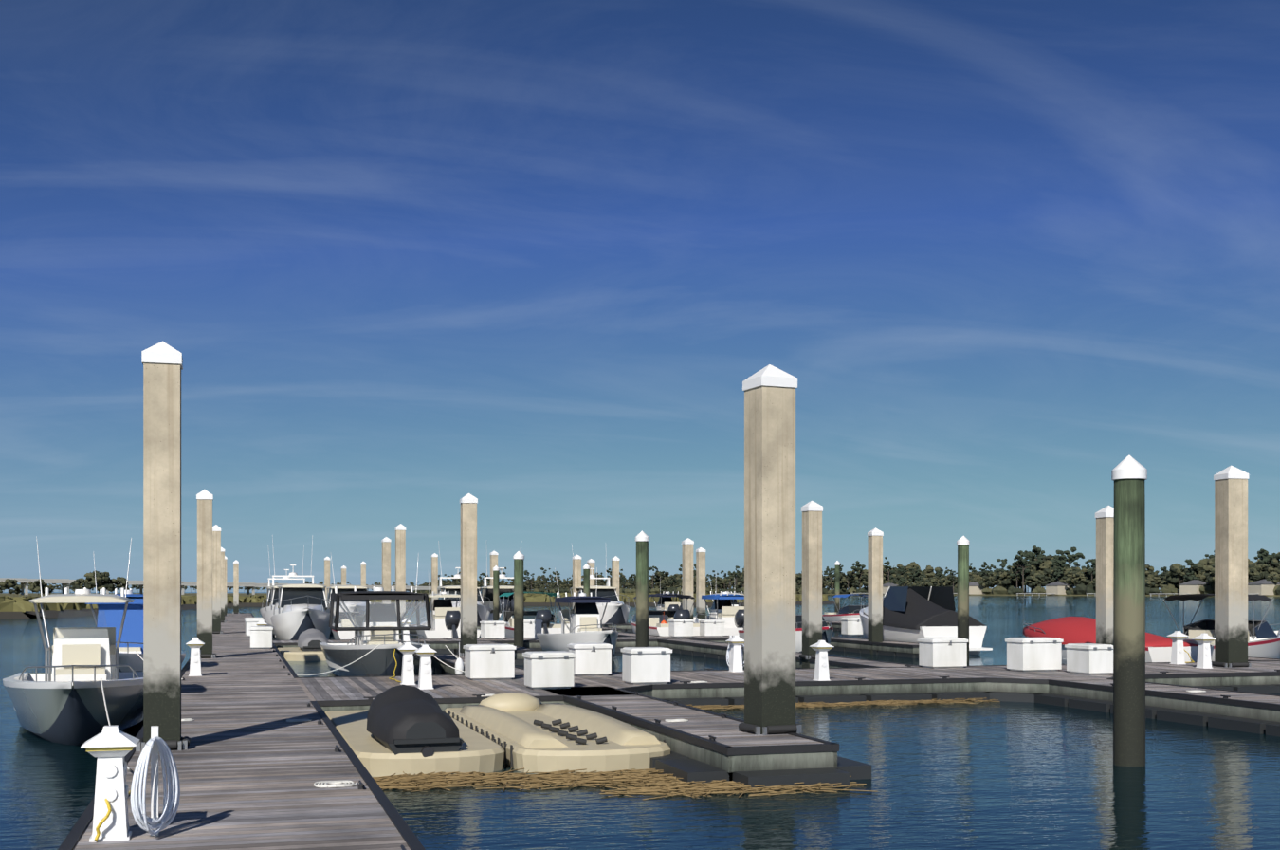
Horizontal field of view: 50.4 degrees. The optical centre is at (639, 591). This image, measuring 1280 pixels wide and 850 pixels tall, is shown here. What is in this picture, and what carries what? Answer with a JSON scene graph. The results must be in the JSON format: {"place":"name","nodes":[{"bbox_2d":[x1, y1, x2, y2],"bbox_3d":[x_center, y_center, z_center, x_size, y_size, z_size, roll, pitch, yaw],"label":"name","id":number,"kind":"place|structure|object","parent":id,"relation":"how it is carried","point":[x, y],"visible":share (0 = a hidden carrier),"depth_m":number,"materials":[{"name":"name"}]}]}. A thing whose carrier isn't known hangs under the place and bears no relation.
{"place":"outdoors","nodes":[
{"label":"outdoors","id":0,"kind":"place"},
{"bbox_2d":[0,592,834,618],"bbox_3d":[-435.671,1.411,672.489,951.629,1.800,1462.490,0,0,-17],"label":"marsh ground","id":1,"kind":"structure","parent":0,"point":[13,605],"depth_m":201.50,"materials":[{"name":"green plant"}]},
{"bbox_2d":[0,577,440,594],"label":"highway bridge","id":2,"kind":"structure","parent":1,"relation":"on","point":[68,581],"depth_m":713.03,"materials":[{"name":"concrete"}]},
{"bbox_2d":[0,569,511,595],"bbox_3d":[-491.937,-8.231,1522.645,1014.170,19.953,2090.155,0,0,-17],"label":"marsh trees","id":3,"kind":"object","parent":1,"relation":"on","point":[102,579],"visible":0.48,"depth_m":540.70,"materials":[{"name":"green plant"}]},
{"bbox_2d":[412,545,1279,596],"bbox_3d":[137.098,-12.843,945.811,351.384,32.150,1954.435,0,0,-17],"label":"bank trees","id":4,"kind":"object","parent":1,"relation":"on","point":[1055,575],"visible":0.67,"depth_m":781.76,"materials":[{"name":"green plant"}]},
{"bbox_2d":[0,591,1279,849],"bbox_3d":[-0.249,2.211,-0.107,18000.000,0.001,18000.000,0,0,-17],"label":"water","id":5,"kind":"structure","parent":0,"point":[997,776],"depth_m":15.05,"materials":[{"name":"blue liquid"}]},
{"bbox_2d":[2,536,143,745],"bbox_3d":[-8.997,0.795,21.918,2.489,3.471,7.174,0,0,-21],"label":"boat","id":6,"kind":"object","parent":5,"relation":"on","point":[63,702],"visible":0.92,"depth_m":20.97,"materials":[{"name":"grey plastic"}]},
{"bbox_2d":[85,557,185,671],"bbox_3d":[-11.466,0.795,30.269,2.489,3.471,6.975,0,0,-17],"label":"boat","id":7,"kind":"object","parent":5,"relation":"on","point":[131,642],"visible":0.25,"depth_m":30.04,"materials":[{"name":"white"}]},
{"bbox_2d":[212,524,223,633],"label":"pile","id":8,"kind":"object","parent":5,"relation":"in","point":[216,578],"visible":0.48,"depth_m":57.56,"materials":[{"name":"concrete"}]},
{"bbox_2d":[232,560,239,613],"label":"piling","id":9,"kind":"object","parent":5,"relation":"in","point":[235,586],"visible":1,"depth_m":110.02,"materials":[{"name":"concrete"}]},
{"bbox_2d":[259,544,305,622],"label":"cruiser","id":10,"kind":"object","parent":5,"relation":"on","point":[268,608],"visible":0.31,"depth_m":82.97,"materials":[{"name":"white"}]},
{"bbox_2d":[262,538,313,635],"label":"boat","id":11,"kind":"object","parent":5,"relation":"on","point":[267,614],"visible":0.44,"depth_m":68.01,"materials":[{"name":"white"}]},
{"bbox_2d":[277,646,326,660],"bbox_3d":[-10.891,2.091,45.397,2.308,0.340,4.100,0,0,-17],"label":"jet ski float","id":12,"kind":"object","parent":5,"relation":"on","point":[293,653],"visible":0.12,"depth_m":43.42,"materials":[{"name":"beige plastic"}]},
{"bbox_2d":[297,627,329,651],"bbox_3d":[-10.929,1.645,45.490,0.980,0.812,3.050,0,0,-17],"label":"grey jet ski cover","id":13,"kind":"object","parent":12,"relation":"on","point":[310,639],"visible":0.71,"depth_m":44.26,"materials":[{"name":"grey fabric"}]},
{"bbox_2d":[270,583,334,639],"bbox_3d":[-14.282,1.180,57.654,2.600,3.062,8.670,0,0,-17],"label":"boat","id":14,"kind":"object","parent":5,"relation":"on","point":[303,605],"visible":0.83,"depth_m":55.50,"materials":[{"name":"white plastic"}]},
{"bbox_2d":[324,556,329,609],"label":"pile","id":15,"kind":"object","parent":5,"relation":"in","point":[326,571],"visible":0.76,"depth_m":100.05,"materials":[{"name":"concrete"}]},
{"bbox_2d":[341,565,346,585],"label":"pile","id":16,"kind":"object","parent":5,"relation":"in","point":[343,575],"visible":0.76,"depth_m":118.10,"materials":[{"name":"concrete"}]},
{"bbox_2d":[331,610,365,639],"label":"boat","id":17,"kind":"object","parent":5,"relation":"on","point":[343,634],"visible":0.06,"depth_m":52.28,"materials":[{"name":"white"}]},
{"bbox_2d":[325,585,375,619],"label":"cruiser","id":18,"kind":"object","parent":5,"relation":"on","point":[346,588],"visible":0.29,"depth_m":73.77,"materials":[{"name":"white"}]},
{"bbox_2d":[360,561,365,585],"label":"pile","id":19,"kind":"object","parent":5,"relation":"in","point":[363,573],"visible":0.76,"depth_m":110.05,"materials":[{"name":"concrete"}]},
{"bbox_2d":[319,555,431,676],"bbox_3d":[-6.386,0.760,33.713,2.688,3.541,8.766,0,0,-17],"label":"boat","id":20,"kind":"object","parent":5,"relation":"on","point":[375,625],"visible":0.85,"depth_m":33.46,"materials":[{"name":"grey plastic"}]},
{"bbox_2d":[455,641,464,674],"bbox_3d":[-4.151,1.586,31.282,0.203,0.850,0.203,0,0,6],"label":"fender","id":21,"kind":"object","parent":20,"relation":"attached to","point":[459,663],"visible":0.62,"depth_m":31.21,"materials":[{"name":"white plastic"}]},
{"bbox_2d":[381,536,391,603],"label":"pile","id":22,"kind":"object","parent":5,"relation":"in","point":[386,562],"visible":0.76,"depth_m":71.92,"materials":[{"name":"concrete"}]},
{"bbox_2d":[394,523,405,638],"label":"pile","id":23,"kind":"object","parent":5,"relation":"in","point":[400,557],"visible":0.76,"depth_m":59.87,"materials":[{"name":"concrete"}]},
{"bbox_2d":[325,709,504,776],"bbox_3d":[-3.338,2.091,19.276,1.908,0.340,6.320,0,0,-17],"label":"jet ski float","id":24,"kind":"object","parent":5,"relation":"on","point":[477,752],"visible":0.52,"depth_m":16.55,"materials":[{"name":"beige plastic"}]},
{"bbox_2d":[366,684,463,756],"bbox_3d":[-3.010,1.645,17.694,0.980,0.812,3.050,0,0,-18],"label":"covered jet ski","id":25,"kind":"object","parent":24,"relation":"on","point":[405,719],"visible":0.98,"depth_m":16.50,"materials":[{"name":"black fabric"}]},
{"bbox_2d":[431,552,438,606],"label":"pile","id":26,"kind":"object","parent":5,"relation":"in","point":[434,571],"visible":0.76,"depth_m":94.94,"materials":[{"name":"concrete"}]},
{"bbox_2d":[415,577,480,638],"bbox_3d":[-7.991,0.820,55.087,2.340,3.421,7.130,0,0,-17],"label":"white boat","id":27,"kind":"object","parent":5,"relation":"on","point":[446,618],"visible":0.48,"depth_m":53.62,"materials":[{"name":"white plastic"}]},
{"bbox_2d":[429,540,491,624],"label":"cruiser","id":28,"kind":"object","parent":5,"relation":"on","point":[483,612],"visible":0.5,"depth_m":76.25,"materials":[{"name":"white"}]},
{"bbox_2d":[457,493,477,656],"bbox_3d":[-4.753,1.238,37.766,0.613,7.946,0.613,0,0,-17],"label":"pile","id":29,"kind":"object","parent":5,"relation":"in","point":[468,502],"visible":0.58,"depth_m":37.58,"materials":[{"name":"concrete"}]},
{"bbox_2d":[489,550,498,585],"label":"pile","id":30,"kind":"object","parent":5,"relation":"in","point":[493,557],"visible":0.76,"depth_m":84.84,"materials":[{"name":"concrete"}]},
{"bbox_2d":[493,565,499,620],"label":"pile","id":31,"kind":"object","parent":5,"relation":"in","point":[496,592],"visible":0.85,"depth_m":69.88,"materials":[{"name":"green wood"}]},
{"bbox_2d":[480,544,524,620],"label":"cruiser","id":32,"kind":"object","parent":5,"relation":"on","point":[486,591],"visible":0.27,"depth_m":78.40,"materials":[{"name":"white"}]},
{"bbox_2d":[512,550,524,646],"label":"pile","id":33,"kind":"object","parent":5,"relation":"in","point":[519,624],"visible":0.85,"depth_m":48.81,"materials":[{"name":"green wood"}]},
{"bbox_2d":[498,591,561,637],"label":"boat","id":34,"kind":"object","parent":5,"relation":"on","point":[547,617],"visible":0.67,"depth_m":55.30,"materials":[{"name":"white"}]},
{"bbox_2d":[444,692,670,772],"bbox_3d":[-1.359,1.955,19.708,2.028,0.611,6.620,0,0,-17],"label":"jet ski float","id":35,"kind":"object","parent":5,"relation":"on","point":[531,733],"visible":0.88,"depth_m":17.65,"materials":[{"name":"beige plastic"}]},
{"bbox_2d":[572,553,581,608],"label":"pile","id":36,"kind":"object","parent":5,"relation":"in","point":[576,570],"visible":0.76,"depth_m":79.79,"materials":[{"name":"concrete"}]},
{"bbox_2d":[536,566,618,658],"bbox_3d":[-1.751,0.845,45.672,2.290,3.371,6.179,0,0,-17],"label":"white boat","id":37,"kind":"object","parent":5,"relation":"on","point":[581,621],"visible":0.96,"depth_m":45.57,"materials":[{"name":"white plastic"}]},
{"bbox_2d":[583,563,590,596],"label":"pile","id":38,"kind":"object","parent":5,"relation":"in","point":[586,576],"visible":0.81,"depth_m":69.81,"materials":[{"name":"green wood"}]},
{"bbox_2d":[586,558,595,585],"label":"pile","id":39,"kind":"object","parent":5,"relation":"in","point":[591,562],"visible":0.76,"depth_m":91.77,"materials":[{"name":"concrete"}]},
{"bbox_2d":[557,545,630,623],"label":"cruiser","id":40,"kind":"object","parent":5,"relation":"on","point":[616,611],"visible":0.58,"depth_m":75.77,"materials":[{"name":"white"}]},
{"bbox_2d":[611,555,619,598],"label":"pile","id":41,"kind":"object","parent":5,"relation":"in","point":[615,571],"visible":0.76,"depth_m":84.73,"materials":[{"name":"concrete"}]},
{"bbox_2d":[635,530,649,646],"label":"pile","id":42,"kind":"object","parent":5,"relation":"in","point":[642,539],"visible":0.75,"depth_m":39.43,"materials":[{"name":"green wood"}]},
{"bbox_2d":[630,593,699,636],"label":"boat","id":43,"kind":"object","parent":5,"relation":"on","point":[656,626],"visible":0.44,"depth_m":56.98,"materials":[{"name":"white"}]},
{"bbox_2d":[57,612,1279,849],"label":"docks","id":44,"kind":"object","parent":5,"relation":"on","point":[253,764],"visible":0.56,"depth_m":21.09,"materials":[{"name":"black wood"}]},
{"bbox_2d":[94,789,130,841],"bbox_3d":[-5.599,1.613,15.424,0.246,0.348,11.994,0,0,-18],"label":"power cord","id":45,"kind":"object","parent":44,"relation":"on","point":[103,819],"visible":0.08,"depth_m":9.71,"materials":[{"name":"yellow plastic"}]},
{"bbox_2d":[100,677,130,769],"bbox_3d":[-6.295,1.515,16.249,0.020,0.589,6.456,0,0,-24],"label":"mooring line","id":46,"kind":"object","parent":44,"relation":"on","point":[128,767],"visible":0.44,"depth_m":17.95,"materials":[{"name":"white fabric"}]},
{"bbox_2d":[80,725,180,841],"bbox_3d":[-3.755,1.385,9.896,0.666,0.812,0.476,0,0,4],"label":"power pedestal","id":47,"kind":"object","parent":44,"relation":"on","point":[110,747],"visible":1,"depth_m":9.81,"materials":[{"name":"white plastic"}]},
{"bbox_2d":[134,341,190,750],"bbox_3d":[-5.457,1.174,15.559,0.600,8.074,0.600,0,0,-17],"label":"pile","id":48,"kind":"object","parent":44,"relation":"on","point":[162,362],"visible":0.77,"depth_m":15.37,"materials":[{"name":"concrete"}]},
{"bbox_2d":[181,717,194,721],"bbox_3d":[-6.348,1.779,18.831,0.315,0.029,0.302,0,0,41],"label":"coiled line","id":49,"kind":"object","parent":44,"relation":"on","point":[187,720],"visible":0.46,"depth_m":18.82,"materials":[{"name":"white fabric"}]},
{"bbox_2d":[185,637,204,676],"bbox_3d":[-9.464,1.385,28.973,0.370,0.812,0.370,0,0,-17],"label":"power pedestal","id":50,"kind":"object","parent":44,"relation":"on","point":[195,644],"visible":1,"depth_m":28.87,"materials":[{"name":"white plastic"}]},
{"bbox_2d":[196,489,216,658],"bbox_3d":[-11.752,1.224,36.743,0.600,7.974,0.600,0,0,-17],"label":"pile","id":51,"kind":"object","parent":44,"relation":"on","point":[204,498],"visible":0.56,"depth_m":36.56,"materials":[{"name":"concrete"}]},
{"bbox_2d":[220,547,226,621],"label":"pile","id":52,"kind":"object","parent":44,"relation":"on","point":[223,584],"visible":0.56,"depth_m":78.67,"materials":[{"name":"concrete"}]},
{"bbox_2d":[224,555,228,616],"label":"pile","id":53,"kind":"object","parent":44,"relation":"on","point":[226,557],"visible":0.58,"depth_m":99.27,"materials":[{"name":"concrete"}]},
{"bbox_2d":[244,618,264,636],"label":"dock box","id":54,"kind":"object","parent":44,"relation":"on","point":[249,622],"visible":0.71,"depth_m":53.88,"materials":[{"name":"grey"}]},
{"bbox_2d":[249,625,274,648],"bbox_3d":[-11.946,1.448,42.945,0.741,0.686,0.870,0,0,-14],"label":"dock box","id":55,"kind":"object","parent":44,"relation":"on","point":[261,636],"visible":1,"depth_m":42.56,"materials":[{"name":"grey"}]},
{"bbox_2d":[256,620,267,625],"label":"power pedestal","id":56,"kind":"object","parent":44,"relation":"on","point":[261,623],"visible":0.31,"depth_m":45.70,"materials":[{"name":"white plastic"}]},
{"bbox_2d":[286,717,311,721],"bbox_3d":[-4.720,1.779,18.793,0.333,0.029,0.320,0,0,41],"label":"coiled line","id":57,"kind":"object","parent":44,"relation":"on","point":[299,720],"visible":0.96,"depth_m":18.72,"materials":[{"name":"blue fabric"}]},
{"bbox_2d":[313,780,358,787],"bbox_3d":[-2.821,1.779,12.575,0.388,0.029,0.372,0,0,41],"label":"coiled line","id":58,"kind":"object","parent":44,"relation":"on","point":[333,783],"visible":1,"depth_m":12.54,"materials":[{"name":"white fabric"}]},
{"bbox_2d":[296,643,380,675],"bbox_3d":[-6.436,1.459,29.145,0.020,0.614,2.065,0,0,44],"label":"mooring line","id":59,"kind":"object","parent":44,"relation":"on","point":[341,667],"visible":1,"depth_m":29.16,"materials":[{"name":"white fabric"}]},
{"bbox_2d":[388,648,401,681],"bbox_3d":[-5.028,1.519,27.983,0.262,0.537,3.444,0,0,-15],"label":"shore cord","id":60,"kind":"object","parent":44,"relation":"on","point":[394,669],"visible":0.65,"depth_m":28.79,"materials":[{"name":"yellow plastic"}]},
{"bbox_2d":[401,618,411,640],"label":"power pedestal","id":61,"kind":"object","parent":44,"relation":"on","point":[406,637],"visible":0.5,"depth_m":49.29,"materials":[{"name":"white plastic"}]},
{"bbox_2d":[397,641,417,684],"bbox_3d":[-4.476,1.385,26.230,0.370,0.812,0.370,0,0,-17],"label":"power pedestal","id":62,"kind":"object","parent":44,"relation":"on","point":[407,649],"visible":1,"depth_m":26.13,"materials":[{"name":"white plastic"}]},
{"bbox_2d":[414,643,437,689],"bbox_3d":[-3.957,1.385,25.080,0.370,0.812,0.370,0,0,-17],"label":"power pedestal","id":63,"kind":"object","parent":44,"relation":"on","point":[425,652],"visible":1,"depth_m":24.98,"materials":[{"name":"white plastic"}]},
{"bbox_2d":[420,643,464,672],"bbox_3d":[-4.057,1.473,29.902,1.673,0.641,0.020,0,0,16],"label":"mooring line","id":64,"kind":"object","parent":44,"relation":"on","point":[448,665],"visible":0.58,"depth_m":29.94,"materials":[{"name":"white fabric"}]},
{"bbox_2d":[463,643,516,679],"bbox_3d":[-3.078,1.437,27.845,0.963,0.707,0.741,0,0,-17],"label":"dock box","id":65,"kind":"object","parent":44,"relation":"on","point":[489,661],"visible":1,"depth_m":27.54,"materials":[{"name":"grey plastic"}]},
{"bbox_2d":[479,620,505,639],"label":"dock box","id":66,"kind":"object","parent":44,"relation":"on","point":[492,629],"visible":1,"depth_m":51.22,"materials":[{"name":"grey"}]},
{"bbox_2d":[523,619,542,638],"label":"dock box","id":67,"kind":"object","parent":44,"relation":"on","point":[532,628],"visible":0.56,"depth_m":51.61,"materials":[{"name":"grey"}]},
{"bbox_2d":[522,650,576,689],"bbox_3d":[-1.691,1.456,25.285,0.861,0.670,0.741,0,0,-17],"label":"dock box","id":68,"kind":"object","parent":44,"relation":"on","point":[550,669],"visible":1,"depth_m":24.98,"materials":[{"name":"grey plastic"}]},
{"bbox_2d":[566,642,613,676],"bbox_3d":[-1.073,1.451,29.171,0.849,0.680,0.741,0,0,-15],"label":"dock box","id":69,"kind":"object","parent":44,"relation":"on","point":[592,659],"visible":0.88,"depth_m":28.86,"materials":[{"name":"grey"}]},
{"bbox_2d":[621,646,672,684],"bbox_3d":[0.122,1.443,26.554,0.845,0.696,0.741,0,0,-16],"label":"dock box","id":70,"kind":"object","parent":44,"relation":"on","point":[645,665],"visible":1,"depth_m":26.25,"materials":[{"name":"grey plastic"}]},
{"bbox_2d":[664,718,688,721],"bbox_3d":[0.500,1.779,18.780,0.315,0.029,0.302,0,0,41],"label":"coiled line","id":71,"kind":"object","parent":44,"relation":"on","point":[675,720],"visible":1,"depth_m":18.71,"materials":[{"name":"white fabric"}]},
{"bbox_2d":[667,618,694,637],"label":"dock box","id":72,"kind":"object","parent":44,"relation":"on","point":[680,627],"visible":1,"depth_m":53.37,"materials":[{"name":"grey"}]},
{"bbox_2d":[698,619,725,637],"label":"dock box","id":73,"kind":"object","parent":44,"relation":"on","point":[711,627],"visible":1,"depth_m":53.72,"materials":[{"name":"grey"}]},
{"bbox_2d":[725,635,744,671],"bbox_3d":[2.155,1.385,30.536,0.476,0.812,0.666,0,0,4],"label":"power pedestal","id":74,"kind":"object","parent":44,"relation":"on","point":[734,654],"visible":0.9,"depth_m":30.36,"materials":[{"name":"white plastic"}]},
{"bbox_2d":[809,640,834,680],"bbox_3d":[3.659,1.385,27.395,0.370,0.812,0.370,0,0,-17],"label":"power pedestal","id":75,"kind":"object","parent":44,"relation":"on","point":[821,648],"visible":1,"depth_m":27.30,"materials":[{"name":"white plastic"}]},
{"bbox_2d":[840,617,862,635],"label":"dock box","id":76,"kind":"object","parent":44,"relation":"on","point":[850,626],"visible":0.79,"depth_m":55.45,"materials":[{"name":"grey"}]},
{"bbox_2d":[917,637,968,668],"bbox_3d":[7.139,1.441,32.080,0.947,0.699,0.741,0,0,-17],"label":"dock box","id":77,"kind":"object","parent":44,"relation":"on","point":[938,652],"visible":1,"depth_m":31.79,"materials":[{"name":"grey plastic"}]},
{"bbox_2d":[1005,637,1063,671],"bbox_3d":[8.897,1.416,30.726,1.080,0.749,0.701,0,0,-19],"label":"dock box","id":78,"kind":"object","parent":44,"relation":"on","point":[1033,653],"visible":1,"depth_m":30.46,"materials":[{"name":"grey plastic"}]},
{"bbox_2d":[1064,642,1113,675],"bbox_3d":[9.795,1.466,29.636,0.651,0.649,0.941,0,0,-15],"label":"dock box","id":79,"kind":"object","parent":44,"relation":"on","point":[1089,658],"visible":0.94,"depth_m":29.28,"materials":[{"name":"grey plastic"}]},
{"bbox_2d":[1166,630,1188,663],"bbox_3d":[13.297,1.385,33.650,0.370,0.812,0.370,0,0,-17],"label":"power pedestal","id":80,"kind":"object","parent":44,"relation":"on","point":[1178,637],"visible":1,"depth_m":33.56,"materials":[{"name":"white plastic"}]},
{"bbox_2d":[1186,689,1206,692],"bbox_3d":[9.921,1.779,24.291,0.333,0.029,0.320,0,0,41],"label":"coiled line","id":81,"kind":"object","parent":44,"relation":"on","point":[1196,690],"visible":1,"depth_m":24.21,"materials":[{"name":"white fabric"}]},
{"bbox_2d":[1191,633,1216,668],"bbox_3d":[13.206,1.385,31.849,0.370,0.812,0.370,0,0,-17],"label":"power pedestal","id":82,"kind":"object","parent":44,"relation":"on","point":[1204,659],"visible":1,"depth_m":31.76,"materials":[{"name":"white plastic"}]},
{"bbox_2d":[648,586,695,621],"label":"white boat","id":83,"kind":"object","parent":5,"relation":"on","point":[665,602],"visible":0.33,"depth_m":80.03,"materials":[{"name":"white"}]},
{"bbox_2d":[372,697,1000,799],"bbox_3d":[1.583,2.196,21.561,6.564,0.148,15.988,0,0,20],"label":"reed wrack","id":84,"kind":"object","parent":5,"relation":"on","point":[651,780],"visible":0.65,"depth_m":15.54,"materials":[{"name":"brown plant"}]},
{"bbox_2d":[681,537,694,619],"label":"pile","id":85,"kind":"object","parent":5,"relation":"in","point":[687,543],"visible":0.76,"depth_m":61.68,"materials":[{"name":"concrete"}]},
{"bbox_2d":[695,547,705,619],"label":"pile","id":86,"kind":"object","parent":5,"relation":"in","point":[700,577],"visible":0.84,"depth_m":75.66,"materials":[{"name":"concrete"}]},
{"bbox_2d":[694,577,743,619],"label":"white boat","id":87,"kind":"object","parent":5,"relation":"on","point":[735,602],"visible":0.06,"depth_m":79.57,"materials":[{"name":"white"}]},
{"bbox_2d":[694,590,744,635],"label":"boat","id":88,"kind":"object","parent":5,"relation":"on","point":[727,612],"visible":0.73,"depth_m":57.05,"materials":[{"name":"white"}]},
{"bbox_2d":[738,364,801,734],"bbox_3d":[1.655,1.155,17.359,0.690,8.112,0.690,0,0,-23],"label":"piling","id":89,"kind":"object","parent":5,"relation":"in","point":[769,390],"visible":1,"depth_m":17.16,"materials":[{"name":"beige concrete"}]},
{"bbox_2d":[738,614,833,652],"bbox_3d":[5.478,1.683,48.028,2.250,1.755,5.781,0,0,-17],"label":"runabout","id":90,"kind":"object","parent":5,"relation":"on","point":[827,631],"visible":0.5,"depth_m":46.24,"materials":[{"name":"white"}]},
{"bbox_2d":[799,500,822,668],"bbox_3d":[4.591,1.391,36.323,0.629,7.640,0.629,0,0,-17],"label":"pile","id":91,"kind":"object","parent":5,"relation":"in","point":[812,572],"visible":0.67,"depth_m":36.15,"materials":[{"name":"concrete"}]},
{"bbox_2d":[834,560,840,612],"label":"pile","id":92,"kind":"object","parent":5,"relation":"in","point":[837,577],"visible":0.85,"depth_m":89.55,"materials":[{"name":"green wood"}]},
{"bbox_2d":[822,593,868,621],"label":"runabout","id":93,"kind":"object","parent":5,"relation":"in","point":[849,611],"visible":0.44,"depth_m":81.10,"materials":[{"name":"white"}]},
{"bbox_2d":[867,527,883,653],"bbox_3d":[8.368,1.471,48.367,0.435,7.479,0.435,0,0,-12],"label":"pile","id":94,"kind":"object","parent":5,"relation":"in","point":[875,535],"visible":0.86,"depth_m":48.18,"materials":[{"name":"concrete"}]},
{"bbox_2d":[859,584,992,654],"bbox_3d":[10.046,1.226,50.561,2.740,2.969,7.874,0,0,-17],"label":"boat","id":95,"kind":"object","parent":5,"relation":"on","point":[912,613],"visible":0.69,"depth_m":48.86,"materials":[{"name":"white"}]},
{"bbox_2d":[956,535,969,662],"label":"pile","id":96,"kind":"object","parent":5,"relation":"in","point":[962,542],"visible":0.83,"depth_m":42.09,"materials":[{"name":"green wood"}]},
{"bbox_2d":[1095,505,1114,644],"bbox_3d":[11.060,1.588,32.124,0.633,7.245,0.633,0,0,-17],"label":"pile","id":97,"kind":"object","parent":5,"relation":"in","point":[1104,516],"visible":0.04,"depth_m":31.94,"materials":[{"name":"concrete"}]},
{"bbox_2d":[1023,616,1213,663],"bbox_3d":[12.838,1.639,38.272,2.440,1.843,6.278,0,0,-23],"label":"boat","id":98,"kind":"object","parent":5,"relation":"on","point":[1068,630],"visible":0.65,"depth_m":37.62,"materials":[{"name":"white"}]},
{"bbox_2d":[1111,455,1147,766],"bbox_3d":[6.243,1.734,17.366,0.419,6.954,0.430,0,0,-17],"label":"mooring pile","id":99,"kind":"object","parent":5,"relation":"in","point":[1128,475],"visible":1,"depth_m":17.21,"materials":[{"name":"green wood"}]},
{"bbox_2d":[1163,593,1279,660],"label":"boat","id":100,"kind":"object","parent":5,"relation":"on","point":[1263,638],"visible":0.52,"depth_m":38.27,"materials":[{"name":"white"}]},
{"bbox_2d":[1211,465,1251,667],"bbox_3d":[14.113,1.099,32.477,0.730,8.222,0.730,0,0,-12],"label":"pile","id":101,"kind":"object","parent":5,"relation":"in","point":[1231,565],"visible":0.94,"depth_m":32.25,"materials":[{"name":"concrete"}]},
{"bbox_2d":[0,0,1279,591],"label":"sky","id":102,"kind":"structure","parent":0,"point":[402,260],"materials":[{"name":"blue"}]},
{"bbox_2d":[690,680,707,682],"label":"coiled line","id":103,"kind":"object","parent":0,"point":[699,682],"visible":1,"depth_m":26.71,"materials":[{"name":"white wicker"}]}
]}

